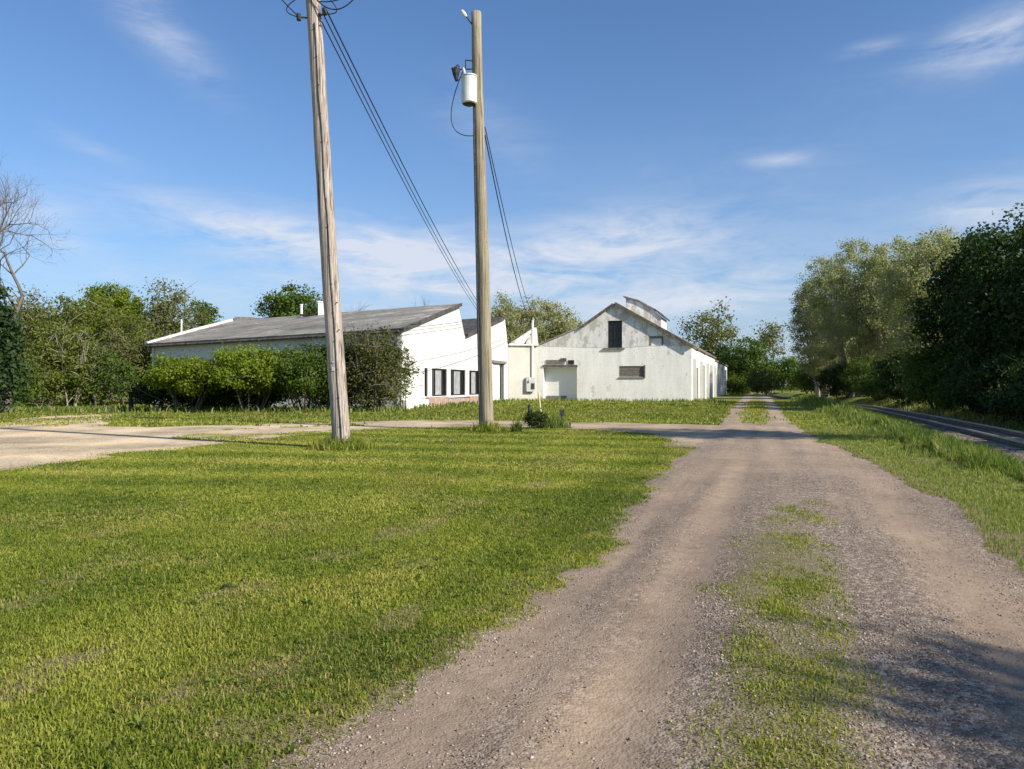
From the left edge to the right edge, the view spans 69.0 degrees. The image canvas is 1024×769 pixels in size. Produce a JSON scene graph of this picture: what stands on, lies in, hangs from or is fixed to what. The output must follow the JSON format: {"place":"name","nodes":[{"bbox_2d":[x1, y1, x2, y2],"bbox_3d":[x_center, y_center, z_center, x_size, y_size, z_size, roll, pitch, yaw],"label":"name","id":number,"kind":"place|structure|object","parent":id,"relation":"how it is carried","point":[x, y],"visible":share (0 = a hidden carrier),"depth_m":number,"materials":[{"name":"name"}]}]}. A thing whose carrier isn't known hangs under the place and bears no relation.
{"place":"outdoors","nodes":[
{"label":"outdoors","id":0,"kind":"place"},
{"bbox_2d":[0,386,1023,768],"bbox_3d":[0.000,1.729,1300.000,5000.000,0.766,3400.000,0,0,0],"label":"ground","id":1,"kind":"structure","parent":0,"point":[310,732],"depth_m":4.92,"materials":[{"name":"green plant"}]},
{"bbox_2d":[0,278,35,411],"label":"evergreen tree","id":2,"kind":"object","parent":1,"relation":"on","point":[11,344],"visible":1,"depth_m":36.09,"materials":[{"name":"green plant"}]},
{"bbox_2d":[11,358,50,406],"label":"shrub","id":3,"kind":"object","parent":1,"relation":"on","point":[33,378],"visible":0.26,"depth_m":42.15,"materials":[{"name":"green plant"}]},
{"bbox_2d":[3,280,61,402],"bbox_3d":[-37.510,-3.307,57.801,7.268,10.255,7.288,0,0,0],"label":"ash tree","id":4,"kind":"object","parent":1,"relation":"on","point":[27,305],"visible":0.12,"depth_m":57.42,"materials":[{"name":"green plant"}]},
{"bbox_2d":[0,151,75,411],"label":"bare tree","id":5,"kind":"object","parent":1,"relation":"on","point":[11,272],"visible":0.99,"depth_m":38.63,"materials":[{"name":"brown plant"}]},
{"bbox_2d":[14,335,78,406],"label":"shrub","id":6,"kind":"object","parent":1,"relation":"on","point":[48,395],"visible":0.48,"depth_m":45.56,"materials":[{"name":"green plant"}]},
{"bbox_2d":[29,316,115,406],"bbox_3d":[-27.919,-1.357,47.209,4.907,6.166,4.959,0,0,0],"label":"shrub","id":7,"kind":"object","parent":1,"relation":"on","point":[70,345],"visible":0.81,"depth_m":46.48,"materials":[{"name":"green plant"}]},
{"bbox_2d":[14,291,153,396],"bbox_3d":[-32.992,-2.739,56.422,9.692,8.748,9.571,0,0,0],"label":"willow tree","id":8,"kind":"object","parent":1,"relation":"on","point":[74,313],"visible":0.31,"depth_m":54.81,"materials":[{"name":"green plant"}]},
{"bbox_2d":[60,342,146,405],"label":"shrub","id":9,"kind":"object","parent":1,"relation":"on","point":[98,392],"visible":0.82,"depth_m":47.65,"materials":[{"name":"green plant"}]},
{"bbox_2d":[76,279,151,400],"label":"maple tree","id":10,"kind":"object","parent":1,"relation":"on","point":[121,299],"visible":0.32,"depth_m":65.20,"materials":[{"name":"green plant"}]},
{"bbox_2d":[91,321,163,404],"bbox_3d":[-26.865,-1.498,51.992,5.154,6.240,5.476,0,0,41],"label":"shrub","id":11,"kind":"object","parent":1,"relation":"on","point":[138,356],"visible":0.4,"depth_m":51.26,"materials":[{"name":"green plant"}]},
{"bbox_2d":[128,398,133,407],"bbox_3d":[-20.515,1.100,40.115,0.266,0.800,0.280,0,0,0],"label":"stub post","id":12,"kind":"object","parent":1,"relation":"on","point":[130,402],"visible":0.69,"depth_m":40.02,"materials":[{"name":"metal"}]},
{"bbox_2d":[112,313,167,403],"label":"shrub","id":13,"kind":"object","parent":1,"relation":"on","point":[134,330],"visible":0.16,"depth_m":53.70,"materials":[{"name":"green plant"}]},
{"bbox_2d":[148,309,174,333],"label":"twiggy tree","id":14,"kind":"object","parent":1,"relation":"on","point":[165,320],"visible":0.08,"depth_m":68.73,"materials":[{"name":"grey plant"}]},
{"bbox_2d":[134,274,218,352],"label":"ash tree","id":15,"kind":"object","parent":1,"relation":"on","point":[158,310],"visible":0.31,"depth_m":67.12,"materials":[{"name":"green plant"}]},
{"bbox_2d":[130,349,225,410],"bbox_3d":[-16.757,-0.166,38.613,5.069,3.611,4.747,0,0,0],"label":"bush","id":16,"kind":"object","parent":1,"relation":"on","point":[181,375],"visible":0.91,"depth_m":37.44,"materials":[{"name":"green plant"}]},
{"bbox_2d":[105,371,293,410],"bbox_3d":[-16.135,0.232,40.355,9.326,3.385,7.637,0,0,37],"label":"bush","id":17,"kind":"object","parent":1,"relation":"on","point":[224,399],"visible":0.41,"depth_m":39.72,"materials":[{"name":"green plant"}]},
{"bbox_2d":[181,298,223,329],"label":"young tree","id":18,"kind":"object","parent":1,"relation":"on","point":[206,308],"visible":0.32,"depth_m":77.30,"materials":[{"name":"green plant"}]},
{"bbox_2d":[200,337,298,411],"bbox_3d":[-13.295,-0.420,38.309,5.676,4.113,6.029,0,0,0],"label":"bush","id":19,"kind":"object","parent":1,"relation":"on","point":[246,370],"visible":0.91,"depth_m":37.24,"materials":[{"name":"green plant"}]},
{"bbox_2d":[250,280,322,317],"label":"oak tree","id":20,"kind":"object","parent":1,"relation":"on","point":[282,305],"visible":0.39,"depth_m":92.97,"materials":[{"name":"green plant"}]},
{"bbox_2d":[262,336,347,410],"bbox_3d":[-11.077,-0.513,39.055,5.100,4.294,4.726,0,0,34],"label":"bush","id":21,"kind":"object","parent":1,"relation":"on","point":[296,369],"visible":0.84,"depth_m":37.87,"materials":[{"name":"green plant"}]},
{"bbox_2d":[286,0,352,445],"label":"utility pole","id":22,"kind":"object","parent":1,"relation":"on","point":[340,425],"visible":0.95,"depth_m":16.25,"materials":[{"name":"grey wood"}]},
{"bbox_2d":[321,22,475,307],"bbox_3d":[-3.087,-6.385,36.287,0.025,3.096,40.113,0,0,3],"label":"power cable","id":23,"kind":"object","parent":22,"relation":"attached to","point":[383,142],"visible":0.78,"depth_m":21.52,"materials":[{"name":"black rubber"}]},
{"bbox_2d":[323,15,476,305],"bbox_3d":[-3.067,-6.590,36.287,0.025,3.006,40.111,0,0,3],"label":"power cable","id":24,"kind":"object","parent":22,"relation":"attached to","point":[385,138],"visible":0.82,"depth_m":21.89,"materials":[{"name":"black rubber"}]},
{"bbox_2d":[327,11,475,298],"bbox_3d":[-3.007,-6.780,36.287,0.031,2.992,40.116,0,0,3],"label":"power cable","id":25,"kind":"object","parent":22,"relation":"attached to","point":[387,134],"visible":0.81,"depth_m":21.88,"materials":[{"name":"black rubber"}]},
{"bbox_2d":[297,331,370,410],"bbox_3d":[-9.343,-0.537,39.743,4.433,4.846,4.745,0,0,0],"label":"vine thicket","id":26,"kind":"object","parent":1,"relation":"on","point":[322,402],"visible":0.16,"depth_m":38.89,"materials":[{"name":"green plant"}]},
{"bbox_2d":[306,433,376,451],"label":"weed clump","id":27,"kind":"object","parent":1,"relation":"on","point":[351,442],"visible":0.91,"depth_m":16.03,"materials":[{"name":"green plant"}]},
{"bbox_2d":[145,301,538,408],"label":"sawtooth workshop","id":28,"kind":"structure","parent":1,"relation":"on","point":[440,342],"depth_m":50.38,"materials":[{"name":"white paint"}]},
{"bbox_2d":[425,368,426,396],"bbox_3d":[-5.451,-0.170,46.382,0.120,1.780,0.500,0,0,17],"label":"window","id":29,"kind":"structure","parent":28,"relation":"in","point":[425,368],"depth_m":46.54,"materials":[{"name":"black glass"}]},
{"bbox_2d":[432,368,445,395],"bbox_3d":[-4.830,-0.170,48.467,0.150,1.780,2.530,0,0,17],"label":"window","id":30,"kind":"structure","parent":28,"relation":"in","point":[438,375],"depth_m":48.56,"materials":[{"name":"grey glass"}]},
{"bbox_2d":[451,369,464,395],"bbox_3d":[-3.850,-0.170,51.670,0.150,1.780,2.850,0,0,17],"label":"window","id":31,"kind":"structure","parent":28,"relation":"in","point":[456,375],"depth_m":51.83,"materials":[{"name":"grey glass"}]},
{"bbox_2d":[469,370,477,394],"bbox_3d":[-2.878,-0.170,54.850,0.150,1.780,2.300,0,0,17],"label":"window","id":32,"kind":"structure","parent":28,"relation":"in","point":[473,374],"depth_m":54.94,"materials":[{"name":"grey glass"}]},
{"bbox_2d":[493,364,499,400],"bbox_3d":[-1.323,-0.175,59.917,0.120,3.050,2.000,0,0,17],"label":"door","id":33,"kind":"structure","parent":28,"relation":"in","point":[496,367],"depth_m":60.09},
{"bbox_2d":[0,415,718,470],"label":"gravel drive","id":34,"kind":"structure","parent":1,"relation":"on","point":[25,445],"depth_m":21.41,"materials":[{"name":"beige gravel"}]},
{"bbox_2d":[538,392,541,411],"bbox_3d":[0.981,0.875,25.465,0.212,1.257,0.057,0,0,19],"label":"guy marker","id":35,"kind":"object","parent":34,"relation":"on","point":[539,401],"visible":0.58,"depth_m":25.46,"materials":[{"name":"yellow plastic"}]},
{"bbox_2d":[540,414,572,428],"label":"weed clump","id":36,"kind":"object","parent":34,"relation":"on","point":[556,422],"visible":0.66,"depth_m":24.06,"materials":[{"name":"green plant"}]},
{"bbox_2d":[560,409,563,421],"bbox_3d":[1.795,1.190,26.744,0.160,0.620,0.120,0,0,0],"label":"cable pedestal","id":37,"kind":"object","parent":34,"relation":"on","point":[561,412],"visible":0.62,"depth_m":26.68,"materials":[{"name":"metal"}]},
{"bbox_2d":[326,321,422,410],"bbox_3d":[-7.460,-0.758,39.182,5.036,5.158,4.962,0,0,-31],"label":"vine thicket","id":38,"kind":"object","parent":1,"relation":"on","point":[375,365],"visible":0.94,"depth_m":38.46,"materials":[{"name":"dark green leaf"},{"name":"grey bark"}]},
{"bbox_2d":[393,348,423,408],"bbox_3d":[-5.952,-0.225,41.333,2.125,3.666,2.194,0,0,0],"label":"sapling","id":39,"kind":"object","parent":1,"relation":"on","point":[406,376],"visible":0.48,"depth_m":41.17,"materials":[{"name":"green plant"}]},
{"bbox_2d":[451,9,493,427],"bbox_3d":[-1.165,-4.785,22.537,1.317,13.181,0.552,0,0,-20],"label":"utility pole","id":40,"kind":"object","parent":1,"relation":"on","point":[471,89],"visible":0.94,"depth_m":22.54,"materials":[{"name":"beige wood"}]},
{"bbox_2d":[485,135,532,322],"bbox_3d":[0.464,-6.312,42.895,0.036,2.632,40.478,0,0,4],"label":"service cable","id":41,"kind":"object","parent":40,"relation":"attached to","point":[502,218],"visible":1,"depth_m":28.76,"materials":[{"name":"black rubber"}]},
{"bbox_2d":[485,127,533,318],"bbox_3d":[0.513,-6.716,42.895,0.029,2.315,40.482,0,0,4],"label":"service cable","id":42,"kind":"object","parent":40,"relation":"attached to","point":[503,208],"visible":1,"depth_m":29.07,"materials":[{"name":"black rubber"}]},
{"bbox_2d":[101,351,852,390],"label":"distant woods","id":43,"kind":"object","parent":1,"relation":"on","point":[795,389],"visible":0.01,"depth_m":180.25,"materials":[{"name":"green plant"}]},
{"bbox_2d":[466,419,505,431],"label":"weed clump","id":44,"kind":"object","parent":1,"relation":"on","point":[496,427],"visible":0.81,"depth_m":22.33,"materials":[{"name":"green plant"}]},
{"bbox_2d":[491,289,528,343],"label":"poplar tree","id":45,"kind":"object","parent":1,"relation":"on","point":[510,324],"visible":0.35,"depth_m":97.05,"materials":[{"name":"green plant"}]},
{"bbox_2d":[0,397,1023,430],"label":"rough grass","id":46,"kind":"structure","parent":1,"relation":"on","point":[113,408],"depth_m":39.19,"materials":[{"name":"green plant"}]},
{"bbox_2d":[510,415,523,431],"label":"weed clump","id":47,"kind":"object","parent":1,"relation":"on","point":[517,427],"visible":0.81,"depth_m":22.10,"materials":[{"name":"green plant"}]},
{"bbox_2d":[513,407,549,428],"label":"bush","id":48,"kind":"object","parent":1,"relation":"on","point":[537,419],"visible":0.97,"depth_m":23.75,"materials":[{"name":"green plant"}]},
{"bbox_2d":[511,294,555,343],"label":"poplar tree","id":49,"kind":"object","parent":1,"relation":"on","point":[536,314],"visible":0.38,"depth_m":99.08,"materials":[{"name":"green plant"}]},
{"bbox_2d":[533,298,581,340],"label":"poplar tree","id":50,"kind":"object","parent":1,"relation":"on","point":[562,325],"visible":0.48,"depth_m":100.54,"materials":[{"name":"green plant"}]},
{"bbox_2d":[567,313,584,327],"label":"poplar tree","id":51,"kind":"object","parent":1,"relation":"on","point":[579,324],"visible":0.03,"depth_m":107.16,"materials":[{"name":"green plant"}]},
{"bbox_2d":[537,296,727,401],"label":"barn","id":52,"kind":"structure","parent":1,"relation":"on","point":[634,349],"depth_m":62.44,"materials":[{"name":"white paint"}]},
{"bbox_2d":[545,367,576,400],"bbox_3d":[4.211,-0.041,63.834,2.840,2.942,0.130,0,0,12],"label":"garage door","id":53,"kind":"structure","parent":52,"relation":"in","point":[561,382],"depth_m":63.83,"materials":[{"name":"white metal"}]},
{"bbox_2d":[603,321,624,348],"bbox_3d":[8.536,-4.185,62.347,1.800,2.390,0.350,0,0,12],"label":"loft window","id":54,"kind":"structure","parent":52,"relation":"in","point":[614,327],"depth_m":62.44,"materials":[{"name":"black glass"}]},
{"bbox_2d":[649,336,662,345],"bbox_3d":[11.923,-3.660,61.665,1.170,0.780,0.125,0,0,12],"label":"broken window","id":55,"kind":"structure","parent":52,"relation":"in","point":[653,340],"depth_m":61.68,"materials":[{"name":"glass"}]},
{"bbox_2d":[671,296,742,356],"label":"elm tree","id":56,"kind":"object","parent":1,"relation":"on","point":[711,341],"visible":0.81,"depth_m":128.39,"materials":[{"name":"green plant"}]},
{"bbox_2d":[711,342,741,384],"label":"tree","id":57,"kind":"object","parent":1,"relation":"on","point":[718,350],"visible":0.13,"depth_m":125.40,"materials":[{"name":"green plant"}]},
{"bbox_2d":[726,373,750,394],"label":"bush","id":58,"kind":"object","parent":1,"relation":"on","point":[734,386],"visible":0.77,"depth_m":107.37,"materials":[{"name":"green plant"}]},
{"bbox_2d":[716,335,784,393],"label":"tree","id":59,"kind":"object","parent":1,"relation":"on","point":[751,359],"visible":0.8,"depth_m":116.57,"materials":[{"name":"green plant"}]},
{"bbox_2d":[742,367,779,395],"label":"bush","id":60,"kind":"object","parent":1,"relation":"on","point":[763,384],"visible":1,"depth_m":99.23,"materials":[{"name":"green plant"}]},
{"bbox_2d":[748,317,792,393],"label":"elm tree","id":61,"kind":"object","parent":1,"relation":"on","point":[770,337],"visible":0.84,"depth_m":139.66,"materials":[{"name":"green plant"}]},
{"bbox_2d":[769,353,803,392],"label":"bush","id":62,"kind":"object","parent":1,"relation":"on","point":[788,363],"visible":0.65,"depth_m":140.98,"materials":[{"name":"green plant"}]},
{"bbox_2d":[788,367,814,393],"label":"bush","id":63,"kind":"object","parent":1,"relation":"on","point":[794,383],"visible":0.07,"depth_m":118.18,"materials":[{"name":"green plant"}]},
{"bbox_2d":[791,368,843,396],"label":"shrub","id":64,"kind":"object","parent":1,"relation":"on","point":[809,384],"visible":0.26,"depth_m":99.80,"materials":[{"name":"green plant"}]},
{"bbox_2d":[781,255,854,396],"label":"cottonwood tree","id":65,"kind":"object","parent":1,"relation":"on","point":[810,337],"visible":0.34,"depth_m":96.38,"materials":[{"name":"green plant"}]},
{"bbox_2d":[811,362,857,398],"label":"shrub","id":66,"kind":"object","parent":1,"relation":"on","point":[826,377],"visible":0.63,"depth_m":87.59,"materials":[{"name":"green plant"}]},
{"bbox_2d":[812,337,874,394],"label":"tree","id":67,"kind":"object","parent":1,"relation":"on","point":[849,357],"visible":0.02,"depth_m":102.23,"materials":[{"name":"green plant"}]},
{"bbox_2d":[796,236,896,396],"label":"cottonwood tree","id":68,"kind":"object","parent":1,"relation":"on","point":[840,331],"visible":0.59,"depth_m":87.50,"materials":[{"name":"green plant"}]},
{"bbox_2d":[834,351,891,398],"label":"shrub","id":69,"kind":"object","parent":1,"relation":"on","point":[860,366],"visible":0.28,"depth_m":77.94,"materials":[{"name":"green plant"}]},
{"bbox_2d":[845,369,890,400],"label":"scrub","id":70,"kind":"object","parent":1,"relation":"on","point":[866,388],"visible":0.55,"depth_m":73.66,"materials":[{"name":"green plant"}]},
{"bbox_2d":[837,235,930,396],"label":"cottonwood tree","id":71,"kind":"object","parent":1,"relation":"on","point":[881,343],"visible":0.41,"depth_m":83.03,"materials":[{"name":"green plant"}]},
{"bbox_2d":[866,339,928,403],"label":"shrub","id":72,"kind":"object","parent":1,"relation":"on","point":[882,365],"visible":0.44,"depth_m":63.58,"materials":[{"name":"green plant"}]},
{"bbox_2d":[772,397,1023,460],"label":"railway ballast","id":73,"kind":"structure","parent":1,"relation":"on","point":[1019,453],"depth_m":26.28,"materials":[{"name":"grey gravel"}]},
{"bbox_2d":[771,395,1023,452],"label":"railway track","id":74,"kind":"structure","parent":73,"relation":"on","point":[999,434],"depth_m":32.10,"materials":[{"name":"grey wood"}]},
{"bbox_2d":[776,393,1023,568],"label":"verge grass","id":75,"kind":"structure","parent":1,"relation":"on","point":[894,430],"depth_m":13.71,"materials":[{"name":"green plant"}]},
{"bbox_2d":[879,373,924,404],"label":"scrub","id":76,"kind":"object","parent":1,"relation":"on","point":[896,384],"visible":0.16,"depth_m":62.68,"materials":[{"name":"green plant"}]},
{"bbox_2d":[870,223,967,359],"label":"cottonwood tree","id":77,"kind":"object","parent":1,"relation":"on","point":[898,288],"visible":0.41,"depth_m":67.50,"materials":[{"name":"green plant"}]},
{"bbox_2d":[898,364,941,406],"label":"scrub","id":78,"kind":"object","parent":1,"relation":"on","point":[913,390],"visible":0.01,"depth_m":54.95,"materials":[{"name":"green plant"}]},
{"bbox_2d":[884,338,961,410],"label":"shrub","id":79,"kind":"object","parent":1,"relation":"on","point":[924,373],"visible":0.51,"depth_m":49.69,"materials":[{"name":"green plant"}]},
{"bbox_2d":[924,373,978,408],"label":"scrub","id":80,"kind":"object","parent":1,"relation":"on","point":[936,393],"visible":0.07,"depth_m":47.37,"materials":[{"name":"green plant"}]},
{"bbox_2d":[894,223,1012,375],"bbox_3d":[31.380,-4.219,49.696,9.003,12.952,8.683,0,0,0],"label":"dark tree","id":81,"kind":"object","parent":1,"relation":"on","point":[955,266],"visible":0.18,"depth_m":50.23,"materials":[{"name":"green plant"}]},
{"bbox_2d":[942,356,996,412],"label":"scrub","id":82,"kind":"object","parent":1,"relation":"on","point":[961,388],"visible":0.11,"depth_m":40.40,"materials":[{"name":"green plant"}]},
{"bbox_2d":[935,351,1006,417],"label":"shrub","id":83,"kind":"object","parent":1,"relation":"on","point":[954,367],"visible":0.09,"depth_m":42.15,"materials":[{"name":"green plant"}]},
{"bbox_2d":[935,203,1023,366],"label":"dark tree","id":84,"kind":"object","parent":1,"relation":"on","point":[970,312],"visible":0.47,"depth_m":42.87,"materials":[{"name":"green plant"}]},
{"bbox_2d":[944,339,1023,422],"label":"shrub","id":85,"kind":"object","parent":1,"relation":"on","point":[986,376],"visible":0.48,"depth_m":35.93,"materials":[{"name":"green plant"}]},
{"bbox_2d":[980,380,1023,420],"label":"scrub","id":86,"kind":"object","parent":1,"relation":"on","point":[1005,409],"visible":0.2,"depth_m":34.31,"materials":[{"name":"green plant"}]},
{"bbox_2d":[984,203,1023,362],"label":"dark tree","id":87,"kind":"object","parent":1,"relation":"on","point":[1011,295],"visible":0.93,"depth_m":37.73,"materials":[{"name":"green plant"}]},
{"bbox_2d":[985,353,1023,423],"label":"shrub","id":88,"kind":"object","parent":1,"relation":"on","point":[1016,372],"visible":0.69,"depth_m":31.58,"materials":[{"name":"green plant"}]},
{"bbox_2d":[1001,364,1023,410],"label":"scrub","id":89,"kind":"object","parent":1,"relation":"on","point":[1020,390],"visible":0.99,"depth_m":30.05,"materials":[{"name":"green plant"}]},
{"bbox_2d":[0,0,1023,384],"label":"sky","id":90,"kind":"structure","parent":0,"point":[674,157],"materials":[{"name":"blue"}]},
{"bbox_2d":[237,393,1023,768],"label":"gravel road","id":91,"kind":"structure","parent":0,"point":[653,603],"depth_m":3.91,"materials":[{"name":"grey gravel"}]},
{"bbox_2d":[642,400,902,768],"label":"track grass","id":92,"kind":"structure","parent":0,"point":[754,406],"depth_m":3.62,"materials":[{"name":"green plant"}]}
]}

